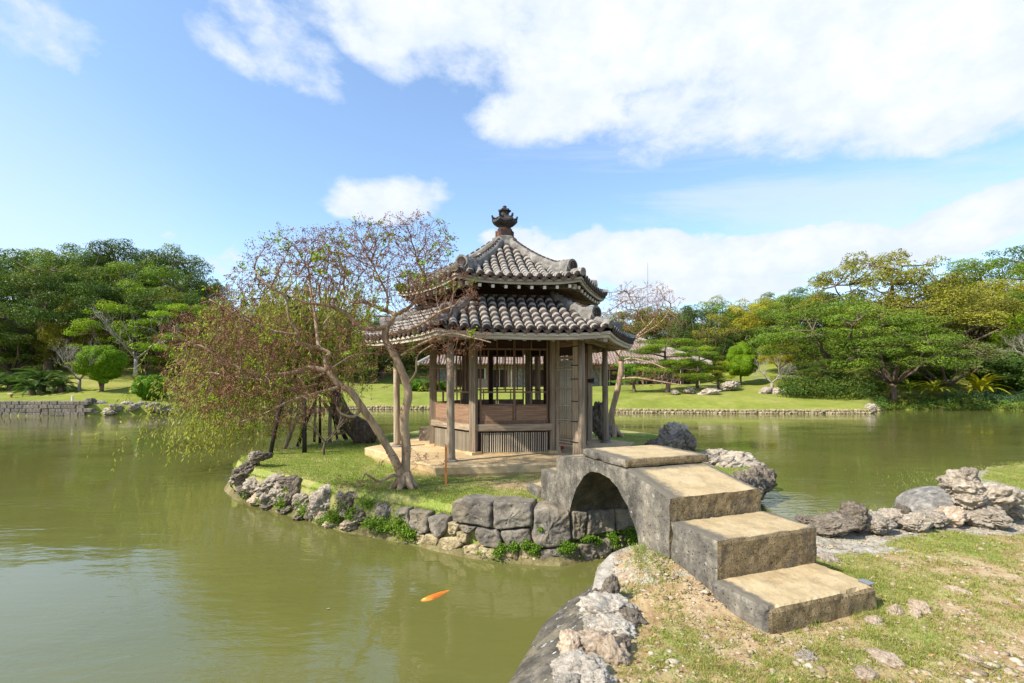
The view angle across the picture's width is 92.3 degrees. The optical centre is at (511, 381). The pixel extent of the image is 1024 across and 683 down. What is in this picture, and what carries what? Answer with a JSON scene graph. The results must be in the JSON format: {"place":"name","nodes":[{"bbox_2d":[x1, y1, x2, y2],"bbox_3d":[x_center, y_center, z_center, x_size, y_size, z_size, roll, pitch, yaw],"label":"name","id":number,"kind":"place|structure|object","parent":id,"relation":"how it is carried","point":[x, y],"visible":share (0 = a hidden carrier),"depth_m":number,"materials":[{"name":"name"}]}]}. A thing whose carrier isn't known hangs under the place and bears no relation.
{"place":"outdoors","nodes":[
{"label":"outdoors","id":0,"kind":"place"},
{"bbox_2d":[232,430,749,546],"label":"grassy island","id":1,"kind":"structure","parent":0,"point":[408,499],"depth_m":7.57,"materials":[{"name":"plant"}]},
{"bbox_2d":[87,255,397,471],"bbox_3d":[-6.013,-0.487,11.577,5.825,4.910,5.103,0,0,0],"label":"weeping willow","id":2,"kind":"object","parent":1,"relation":"on","point":[357,429],"visible":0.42,"depth_m":11.21,"materials":[{"name":"green plant"}]},
{"bbox_2d":[153,206,490,498],"bbox_3d":[-2.567,-0.474,6.708,4.112,4.146,2.285,0,0,-23],"label":"crape myrtle","id":3,"kind":"object","parent":1,"relation":"on","point":[404,477],"visible":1,"depth_m":6.56,"materials":[{"name":"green plant"}]},
{"bbox_2d":[224,439,611,566],"bbox_3d":[-2.748,1.735,10.491,6.377,0.983,11.559,0,0,-16],"label":"rock edging","id":4,"kind":"object","parent":1,"relation":"on","point":[271,487],"visible":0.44,"depth_m":7.29,"materials":[{"name":"stone"}]},
{"bbox_2d":[239,486,504,560],"bbox_3d":[-2.443,1.821,6.966,5.460,0.493,0.415,0,0,32],"label":"shore moss","id":5,"kind":"object","parent":4,"relation":"on","point":[380,524],"visible":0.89,"depth_m":6.55,"materials":[{"name":"green plant"}]},
{"bbox_2d":[233,434,752,513],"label":"island grass","id":6,"kind":"structure","parent":1,"relation":"on","point":[354,464],"depth_m":8.34,"materials":[{"name":"green plant"}]},
{"bbox_2d":[362,205,635,476],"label":"hexagonal pavilion","id":7,"kind":"structure","parent":1,"relation":"on","point":[532,303],"depth_m":9.35,"materials":[{"name":"brown wood"}]},
{"bbox_2d":[435,340,468,423],"bbox_3d":[-1.212,-0.002,9.907,0.038,1.621,1.330,0,0,-39],"label":"lattice window","id":8,"kind":"structure","parent":7,"relation":"in","point":[436,418],"depth_m":10.07,"materials":[{"name":"brown wood"}]},
{"bbox_2d":[478,350,523,414],"bbox_3d":[-0.364,-0.002,12.082,1.330,1.621,0.038,0,0,-9],"label":"lattice window","id":9,"kind":"structure","parent":7,"relation":"in","point":[483,355],"depth_m":12.08,"materials":[{"name":"brown wood"}]},
{"bbox_2d":[480,340,547,423],"bbox_3d":[0.044,-0.002,9.418,1.330,1.621,0.038,0,0,-9],"label":"lattice window","id":10,"kind":"structure","parent":7,"relation":"in","point":[514,421],"depth_m":9.40,"materials":[{"name":"brown wood"}]},
{"bbox_2d":[585,346,591,440],"bbox_3d":[1.646,0.255,10.908,0.100,2.060,0.580,0,0,-9],"label":"door leaf","id":11,"kind":"structure","parent":7,"relation":"in","point":[588,349],"depth_m":10.62,"materials":[{"name":"brown wood"}]},
{"bbox_2d":[383,465,777,560],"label":"stone quay wall","id":12,"kind":"structure","parent":1,"relation":"on","point":[507,515],"depth_m":5.79,"materials":[{"name":"stone"}]},
{"bbox_2d":[592,401,612,439],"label":"rock","id":13,"kind":"object","parent":1,"relation":"on","point":[597,419],"visible":0.69,"depth_m":11.45,"materials":[{"name":"stone"}]},
{"bbox_2d":[593,280,688,437],"bbox_3d":[3.516,-0.656,13.822,3.035,4.511,2.363,0,0,0],"label":"crape myrtle","id":14,"kind":"object","parent":1,"relation":"on","point":[616,431],"visible":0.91,"depth_m":13.72,"materials":[{"name":"brown plant"}]},
{"bbox_2d":[644,434,684,448],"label":"rock","id":15,"kind":"object","parent":1,"relation":"on","point":[674,441],"visible":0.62,"depth_m":10.03,"materials":[{"name":"stone"}]},
{"bbox_2d":[677,429,696,451],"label":"rock","id":16,"kind":"object","parent":1,"relation":"on","point":[688,438],"visible":0.54,"depth_m":10.22,"materials":[{"name":"stone"}]},
{"bbox_2d":[698,448,766,467],"bbox_3d":[3.986,1.692,9.131,1.343,0.704,2.246,0,0,31],"label":"rock shelf","id":17,"kind":"object","parent":1,"relation":"on","point":[721,457],"visible":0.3,"depth_m":9.24,"materials":[{"name":"beige stone"}]},
{"bbox_2d":[0,409,1023,682],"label":"pond water","id":18,"kind":"structure","parent":0,"point":[130,567],"depth_m":5.65,"materials":[{"name":"green liquid"}]},
{"bbox_2d":[0,335,1023,415],"bbox_3d":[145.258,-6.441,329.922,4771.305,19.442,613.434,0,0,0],"label":"ground","id":19,"kind":"structure","parent":0,"point":[745,395],"depth_m":36.86,"materials":[{"name":"green plant"}]},
{"bbox_2d":[8,379,51,396],"bbox_3d":[-31.454,0.497,32.208,2.437,1.390,2.414,0,0,0],"label":"cycad","id":20,"kind":"object","parent":19,"relation":"on","point":[29,388],"visible":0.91,"depth_m":31.98,"materials":[{"name":"green plant"}]},
{"bbox_2d":[0,317,66,375],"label":"broadleaf tree","id":21,"kind":"object","parent":19,"relation":"on","point":[9,340],"visible":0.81,"depth_m":39.67,"materials":[{"name":"green plant"}]},
{"bbox_2d":[0,261,67,337],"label":"broadleaf tree","id":22,"kind":"object","parent":19,"relation":"on","point":[2,263],"visible":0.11,"depth_m":47.87,"materials":[{"name":"green plant"}]},
{"bbox_2d":[6,368,72,392],"bbox_3d":[-31.692,0.059,33.249,3.466,1.905,3.184,0,0,0],"label":"cycad","id":23,"kind":"object","parent":19,"relation":"on","point":[37,375],"visible":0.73,"depth_m":32.87,"materials":[{"name":"green plant"}]},
{"bbox_2d":[0,401,95,415],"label":"pond wall","id":24,"kind":"structure","parent":19,"relation":"on","point":[60,408],"depth_m":29.68,"materials":[{"name":"grey stone"}]},
{"bbox_2d":[34,377,80,393],"bbox_3d":[-30.321,0.352,32.966,2.500,1.393,2.545,0,0,0],"label":"cycad","id":25,"kind":"object","parent":19,"relation":"on","point":[60,385],"visible":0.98,"depth_m":32.83,"materials":[{"name":"green plant"}]},
{"bbox_2d":[4,242,129,336],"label":"spreading tree","id":26,"kind":"object","parent":19,"relation":"on","point":[73,247],"visible":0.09,"depth_m":52.05,"materials":[{"name":"green plant"}]},
{"bbox_2d":[0,248,140,372],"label":"spreading tree","id":27,"kind":"object","parent":19,"relation":"on","point":[34,312],"visible":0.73,"depth_m":39.22,"materials":[{"name":"green plant"}]},
{"bbox_2d":[31,298,117,371],"bbox_3d":[-36.053,-3.608,40.898,5.843,6.387,5.334,0,0,32],"label":"broadleaf tree","id":28,"kind":"object","parent":19,"relation":"on","point":[58,331],"visible":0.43,"depth_m":39.93,"materials":[{"name":"green plant"}]},
{"bbox_2d":[49,339,114,390],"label":"bare tree","id":29,"kind":"object","parent":19,"relation":"on","point":[72,371],"visible":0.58,"depth_m":32.71,"materials":[{"name":"grey plant"}]},
{"bbox_2d":[72,345,128,391],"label":"clipped conifer","id":30,"kind":"object","parent":19,"relation":"on","point":[112,363],"visible":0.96,"depth_m":32.92,"materials":[{"name":"green plant"}]},
{"bbox_2d":[2,316,199,370],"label":"undergrowth","id":31,"kind":"object","parent":19,"relation":"on","point":[101,341],"visible":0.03,"depth_m":46.28,"materials":[{"name":"green plant"}]},
{"bbox_2d":[61,299,155,378],"bbox_3d":[-31.220,-3.064,38.592,5.756,6.483,5.640,0,0,-24],"label":"broadleaf tree","id":32,"kind":"object","parent":19,"relation":"on","point":[91,324],"visible":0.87,"depth_m":37.92,"materials":[{"name":"green plant"}]},
{"bbox_2d":[53,238,186,345],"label":"broadleaf tree","id":33,"kind":"object","parent":19,"relation":"on","point":[95,259],"visible":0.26,"depth_m":51.44,"materials":[{"name":"green plant"}]},
{"bbox_2d":[87,302,182,375],"bbox_3d":[-29.261,-3.086,37.935,5.576,5.351,6.090,0,0,31],"label":"bare tree","id":34,"kind":"object","parent":19,"relation":"on","point":[136,357],"visible":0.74,"depth_m":37.94,"materials":[{"name":"grey plant"}]},
{"bbox_2d":[64,259,214,363],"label":"spreading tree","id":35,"kind":"object","parent":19,"relation":"on","point":[106,273],"visible":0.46,"depth_m":44.87,"materials":[{"name":"green plant"}]},
{"bbox_2d":[121,329,174,375],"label":"broadleaf tree","id":36,"kind":"object","parent":19,"relation":"on","point":[147,367],"visible":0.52,"depth_m":38.74,"materials":[{"name":"green plant"}]},
{"bbox_2d":[131,375,170,399],"bbox_3d":[-24.006,0.448,32.572,2.426,1.839,2.364,0,0,-4],"label":"azalea bush","id":37,"kind":"object","parent":19,"relation":"on","point":[142,391],"visible":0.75,"depth_m":32.00,"materials":[{"name":"green plant"}]},
{"bbox_2d":[95,286,221,372],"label":"broadleaf tree","id":38,"kind":"object","parent":19,"relation":"on","point":[165,299],"visible":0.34,"depth_m":41.44,"materials":[{"name":"green plant"}]},
{"bbox_2d":[129,243,221,316],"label":"broadleaf tree","id":39,"kind":"object","parent":19,"relation":"on","point":[182,267],"visible":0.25,"depth_m":54.00,"materials":[{"name":"green plant"}]},
{"bbox_2d":[134,303,220,378],"bbox_3d":[-27.127,-2.965,39.993,6.154,6.876,6.376,0,0,-4],"label":"pine tree","id":40,"kind":"object","parent":19,"relation":"on","point":[160,314],"visible":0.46,"depth_m":39.06,"materials":[{"name":"green plant"}]},
{"bbox_2d":[158,273,235,333],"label":"broadleaf tree","id":41,"kind":"object","parent":19,"relation":"on","point":[190,277],"visible":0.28,"depth_m":49.35,"materials":[{"name":"green plant"}]},
{"bbox_2d":[351,313,423,377],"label":"broadleaf tree","id":42,"kind":"object","parent":19,"relation":"on","point":[381,373],"visible":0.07,"depth_m":65.60,"materials":[{"name":"green plant"}]},
{"bbox_2d":[182,405,883,413],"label":"shore stones","id":43,"kind":"object","parent":19,"relation":"on","point":[749,411],"visible":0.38,"depth_m":31.73,"materials":[{"name":"beige stone"}]},
{"bbox_2d":[417,338,712,387],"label":"red tiled house","id":44,"kind":"structure","parent":19,"relation":"on","point":[597,379],"depth_m":50.03,"materials":[{"name":"grey wood"}]},
{"bbox_2d":[608,356,658,391],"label":"pine tree","id":45,"kind":"object","parent":19,"relation":"on","point":[628,373],"visible":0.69,"depth_m":39.94,"materials":[{"name":"green plant"}]},
{"bbox_2d":[611,306,674,338],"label":"broadleaf tree","id":46,"kind":"object","parent":19,"relation":"on","point":[637,321],"visible":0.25,"depth_m":79.60,"materials":[{"name":"green plant"}]},
{"bbox_2d":[626,338,711,392],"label":"pine tree","id":47,"kind":"object","parent":19,"relation":"on","point":[652,347],"visible":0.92,"depth_m":38.32,"materials":[{"name":"green plant"}]},
{"bbox_2d":[636,305,701,346],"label":"broadleaf tree","id":48,"kind":"object","parent":19,"relation":"on","point":[662,322],"visible":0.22,"depth_m":74.39,"materials":[{"name":"green plant"}]},
{"bbox_2d":[666,304,720,352],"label":"broadleaf tree","id":49,"kind":"object","parent":19,"relation":"on","point":[693,315],"visible":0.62,"depth_m":63.16,"materials":[{"name":"green plant"}]},
{"bbox_2d":[670,346,727,388],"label":"pine tree","id":50,"kind":"object","parent":19,"relation":"on","point":[694,349],"visible":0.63,"depth_m":41.36,"materials":[{"name":"green plant"}]},
{"bbox_2d":[687,295,746,364],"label":"broadleaf tree","id":51,"kind":"object","parent":19,"relation":"on","point":[714,309],"visible":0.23,"depth_m":70.54,"materials":[{"name":"green plant"}]},
{"bbox_2d":[690,313,744,361],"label":"broadleaf tree","id":52,"kind":"object","parent":19,"relation":"on","point":[731,331],"visible":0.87,"depth_m":59.48,"materials":[{"name":"green plant"}]},
{"bbox_2d":[693,334,756,364],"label":"broadleaf tree","id":53,"kind":"object","parent":19,"relation":"on","point":[718,344],"visible":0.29,"depth_m":60.03,"materials":[{"name":"green plant"}]},
{"bbox_2d":[722,341,758,384],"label":"clipped conifer","id":54,"kind":"object","parent":19,"relation":"on","point":[741,356],"visible":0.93,"depth_m":42.72,"materials":[{"name":"green plant"}]},
{"bbox_2d":[713,298,768,350],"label":"broadleaf tree","id":55,"kind":"object","parent":19,"relation":"on","point":[739,312],"visible":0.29,"depth_m":68.28,"materials":[{"name":"green plant"}]},
{"bbox_2d":[719,328,783,362],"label":"broadleaf tree","id":56,"kind":"object","parent":19,"relation":"on","point":[745,337],"visible":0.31,"depth_m":59.50,"materials":[{"name":"green plant"}]},
{"bbox_2d":[735,296,788,342],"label":"broadleaf tree","id":57,"kind":"object","parent":19,"relation":"on","point":[759,305],"visible":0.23,"depth_m":65.01,"materials":[{"name":"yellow plant"}]},
{"bbox_2d":[757,334,803,369],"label":"broadleaf tree","id":58,"kind":"object","parent":19,"relation":"on","point":[787,359],"visible":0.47,"depth_m":49.37,"materials":[{"name":"green plant"}]},
{"bbox_2d":[750,287,837,327],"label":"spreading tree","id":59,"kind":"object","parent":19,"relation":"on","point":[793,299],"visible":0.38,"depth_m":58.81,"materials":[{"name":"green plant"}]},
{"bbox_2d":[777,358,859,385],"bbox_3d":[24.363,-0.465,39.572,5.567,2.940,6.098,0,0,12],"label":"shrub","id":60,"kind":"object","parent":19,"relation":"on","point":[812,372],"visible":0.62,"depth_m":38.66,"materials":[{"name":"green plant"}]},
{"bbox_2d":[776,368,889,400],"bbox_3d":[25.733,0.272,37.641,13.731,3.220,5.576,0,0,-17],"label":"hedge","id":61,"kind":"object","parent":19,"relation":"on","point":[850,392],"visible":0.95,"depth_m":35.95,"materials":[{"name":"green plant"}]},
{"bbox_2d":[747,294,964,377],"bbox_3d":[27.559,-2.933,40.993,15.152,7.954,14.583,0,0,35],"label":"spreading tree","id":62,"kind":"object","parent":19,"relation":"on","point":[794,336],"visible":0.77,"depth_m":39.06,"materials":[{"name":"green plant"}]},
{"bbox_2d":[789,248,987,361],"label":"spreading tree","id":63,"kind":"object","parent":19,"relation":"on","point":[897,279],"visible":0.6,"depth_m":47.49,"materials":[{"name":"green plant"}]},
{"bbox_2d":[820,312,982,402],"bbox_3d":[28.990,-1.544,37.390,10.498,7.211,10.105,0,0,-11],"label":"spreading tree","id":64,"kind":"object","parent":19,"relation":"on","point":[867,360],"visible":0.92,"depth_m":35.92,"materials":[{"name":"green plant"}]},
{"bbox_2d":[783,317,1021,367],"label":"undergrowth","id":65,"kind":"object","parent":19,"relation":"on","point":[824,344],"visible":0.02,"depth_m":52.89,"materials":[{"name":"green plant"}]},
{"bbox_2d":[825,285,1023,349],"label":"spreading tree","id":66,"kind":"object","parent":19,"relation":"on","point":[993,308],"visible":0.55,"depth_m":42.21,"materials":[{"name":"green plant"}]},
{"bbox_2d":[888,360,960,385],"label":"shrub","id":67,"kind":"object","parent":19,"relation":"on","point":[917,378],"visible":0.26,"depth_m":41.47,"materials":[{"name":"green plant"}]},
{"bbox_2d":[872,392,1023,410],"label":"waterside plants","id":68,"kind":"object","parent":19,"relation":"on","point":[917,399],"visible":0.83,"depth_m":36.32,"materials":[{"name":"green plant"}]},
{"bbox_2d":[883,335,1019,396],"bbox_3d":[34.117,-1.053,38.382,7.675,5.368,7.520,0,0,-25],"label":"broadleaf tree","id":69,"kind":"object","parent":19,"relation":"on","point":[992,351],"visible":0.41,"depth_m":37.38,"materials":[{"name":"green plant"}]},
{"bbox_2d":[881,400,1023,409],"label":"waterside plants","id":70,"kind":"object","parent":19,"relation":"on","point":[947,405],"visible":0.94,"depth_m":35.80,"materials":[{"name":"green plant"}]},
{"bbox_2d":[920,288,1023,353],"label":"spreading tree","id":71,"kind":"object","parent":19,"relation":"on","point":[977,332],"visible":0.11,"depth_m":50.45,"materials":[{"name":"green plant"}]},
{"bbox_2d":[923,245,1023,296],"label":"spreading tree","id":72,"kind":"object","parent":19,"relation":"on","point":[1017,270],"visible":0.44,"depth_m":63.62,"materials":[{"name":"green plant"}]},
{"bbox_2d":[935,278,1023,345],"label":"broadleaf tree","id":73,"kind":"object","parent":19,"relation":"on","point":[1000,289],"visible":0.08,"depth_m":55.12,"materials":[{"name":"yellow plant"}]},
{"bbox_2d":[942,387,1023,402],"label":"waterside plants","id":74,"kind":"object","parent":19,"relation":"on","point":[984,393],"visible":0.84,"depth_m":37.08,"materials":[{"name":"green plant"}]},
{"bbox_2d":[954,371,1014,393],"bbox_3d":[35.358,0.124,37.063,3.598,1.762,3.696,0,0,0],"label":"nest fern","id":75,"kind":"object","parent":19,"relation":"on","point":[980,385],"visible":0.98,"depth_m":36.87,"materials":[{"name":"green plant"}]},
{"bbox_2d":[963,349,1023,394],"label":"shrub","id":76,"kind":"object","parent":19,"relation":"on","point":[1011,369],"visible":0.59,"depth_m":37.93,"materials":[{"name":"green plant"}]},
{"bbox_2d":[983,289,1023,351],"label":"broadleaf tree","id":77,"kind":"object","parent":19,"relation":"on","point":[1020,293],"visible":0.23,"depth_m":47.51,"materials":[{"name":"green plant"}]},
{"bbox_2d":[985,305,1023,352],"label":"broadleaf tree","id":78,"kind":"object","parent":19,"relation":"on","point":[1010,338],"visible":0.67,"depth_m":41.50,"materials":[{"name":"green plant"}]},
{"bbox_2d":[0,0,1023,338],"label":"sky","id":79,"kind":"structure","parent":0,"point":[735,150],"materials":[{"name":"blue"}]},
{"bbox_2d":[581,461,1023,682],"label":"bank","id":80,"kind":"structure","parent":0,"point":[602,574],"depth_m":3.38,"materials":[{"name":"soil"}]},
{"bbox_2d":[509,584,592,682],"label":"mortar apron","id":81,"kind":"object","parent":80,"relation":"on","point":[540,655],"visible":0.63,"depth_m":3.39,"materials":[{"name":"grey concrete"}]},
{"bbox_2d":[556,628,585,652],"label":"rock","id":82,"kind":"object","parent":81,"relation":"on","point":[569,638],"visible":0.56,"depth_m":2.90,"materials":[{"name":"beige stone"}]},
{"bbox_2d":[550,648,609,678],"bbox_3d":[0.370,1.591,2.700,0.324,0.200,0.283,0,0,44],"label":"rock","id":83,"kind":"object","parent":81,"relation":"on","point":[580,661],"visible":0.73,"depth_m":2.67,"materials":[{"name":"grey stone"}]},
{"bbox_2d":[578,628,606,654],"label":"rock","id":84,"kind":"object","parent":80,"relation":"on","point":[591,639],"visible":0.42,"depth_m":2.92,"materials":[{"name":"beige stone"}]},
{"bbox_2d":[580,668,617,682],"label":"rock","id":85,"kind":"object","parent":80,"relation":"on","point":[599,675],"visible":0.82,"depth_m":2.57,"materials":[{"name":"grey stone"}]},
{"bbox_2d":[576,591,640,617],"bbox_3d":[0.678,1.593,3.401,0.497,0.259,0.428,10,-8,-6],"label":"rock","id":86,"kind":"object","parent":80,"relation":"on","point":[596,602],"visible":0.62,"depth_m":3.31,"materials":[{"name":"grey stone"}]},
{"bbox_2d":[599,574,620,593],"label":"rock","id":87,"kind":"object","parent":86,"relation":"on","point":[611,584],"visible":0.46,"depth_m":3.53,"materials":[{"name":"stone"}]},
{"bbox_2d":[587,612,638,638],"bbox_3d":[0.671,1.600,3.148,0.357,0.177,0.258,15,-1,26],"label":"rock","id":88,"kind":"object","parent":80,"relation":"on","point":[615,625],"visible":0.66,"depth_m":3.10,"materials":[{"name":"grey stone"}]},
{"bbox_2d":[597,634,631,666],"bbox_3d":[0.593,1.591,2.849,0.183,0.233,0.221,8,-4,-29],"label":"rock","id":89,"kind":"object","parent":80,"relation":"on","point":[611,648],"visible":0.71,"depth_m":2.81,"materials":[{"name":"beige stone"}]},
{"bbox_2d":[614,606,647,627],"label":"rock","id":90,"kind":"object","parent":80,"relation":"on","point":[633,616],"visible":0.42,"depth_m":3.25,"materials":[{"name":"stone"}]},
{"bbox_2d":[314,466,1022,682],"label":"fallen leaves","id":91,"kind":"object","parent":80,"relation":"on","point":[732,678],"depth_m":3.47,"materials":[{"name":"brown plant"}]},
{"bbox_2d":[527,445,875,633],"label":"arched stone bridge","id":92,"kind":"structure","parent":80,"relation":"on","point":[727,542],"depth_m":3.98,"materials":[{"name":"grey stone"}]},
{"bbox_2d":[609,468,1023,634],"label":"grass tufts","id":93,"kind":"object","parent":80,"relation":"on","point":[660,556],"visible":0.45,"depth_m":3.96,"materials":[{"name":"green plant"}]},
{"bbox_2d":[807,511,859,537],"bbox_3d":[3.355,1.508,5.182,0.457,0.216,0.354,-10,11,18],"label":"rock","id":94,"kind":"object","parent":80,"relation":"on","point":[830,524],"visible":0.94,"depth_m":5.08,"materials":[{"name":"stone"}]},
{"bbox_2d":[838,501,869,533],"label":"rock","id":95,"kind":"object","parent":80,"relation":"on","point":[856,512],"visible":0.77,"depth_m":5.17,"materials":[{"name":"stone"}]},
{"bbox_2d":[866,513,897,534],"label":"rock","id":96,"kind":"object","parent":80,"relation":"on","point":[878,524],"visible":0.83,"depth_m":5.13,"materials":[{"name":"grey stone"}]},
{"bbox_2d":[865,647,906,669],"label":"rock","id":97,"kind":"object","parent":80,"relation":"on","point":[889,659],"visible":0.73,"depth_m":2.80,"materials":[{"name":"beige stone"}]},
{"bbox_2d":[897,512,934,532],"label":"rock","id":98,"kind":"object","parent":80,"relation":"on","point":[915,522],"visible":1,"depth_m":5.16,"materials":[{"name":"grey stone"}]},
{"bbox_2d":[894,486,954,511],"bbox_3d":[5.410,1.623,6.257,1.024,0.556,0.793,0,0,-17],"label":"rock","id":99,"kind":"object","parent":80,"relation":"on","point":[922,498],"visible":0.31,"depth_m":6.10,"materials":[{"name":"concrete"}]},
{"bbox_2d":[917,509,950,527],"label":"rock","id":100,"kind":"object","parent":80,"relation":"on","point":[941,519],"visible":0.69,"depth_m":5.27,"materials":[{"name":"grey stone"}]},
{"bbox_2d":[933,505,970,527],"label":"rock","id":101,"kind":"object","parent":80,"relation":"on","point":[958,516],"visible":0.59,"depth_m":5.33,"materials":[{"name":"beige stone"}]},
{"bbox_2d":[954,503,1013,529],"bbox_3d":[5.183,1.482,5.450,0.503,0.274,0.461,0,0,36],"label":"rock","id":102,"kind":"object","parent":80,"relation":"on","point":[986,516],"visible":0.63,"depth_m":5.29,"materials":[{"name":"grey stone"}]},
{"bbox_2d":[949,491,987,509],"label":"rock","id":103,"kind":"object","parent":102,"relation":"on","point":[974,501],"visible":0.65,"depth_m":5.38,"materials":[{"name":"beige stone"}]},
{"bbox_2d":[935,469,986,496],"bbox_3d":[5.048,1.150,5.534,0.353,0.331,0.437,-8,1,-43],"label":"rock","id":104,"kind":"object","parent":103,"relation":"on","point":[951,481],"visible":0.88,"depth_m":5.45,"materials":[{"name":"beige stone"}]},
{"bbox_2d":[1006,505,1023,518],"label":"rock","id":105,"kind":"object","parent":80,"relation":"on","point":[1015,512],"visible":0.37,"depth_m":5.62,"materials":[{"name":"grey stone"}]},
{"bbox_2d":[982,482,1023,511],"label":"rock","id":106,"kind":"object","parent":105,"relation":"on","point":[1004,497],"visible":0.57,"depth_m":5.46,"materials":[{"name":"beige stone"}]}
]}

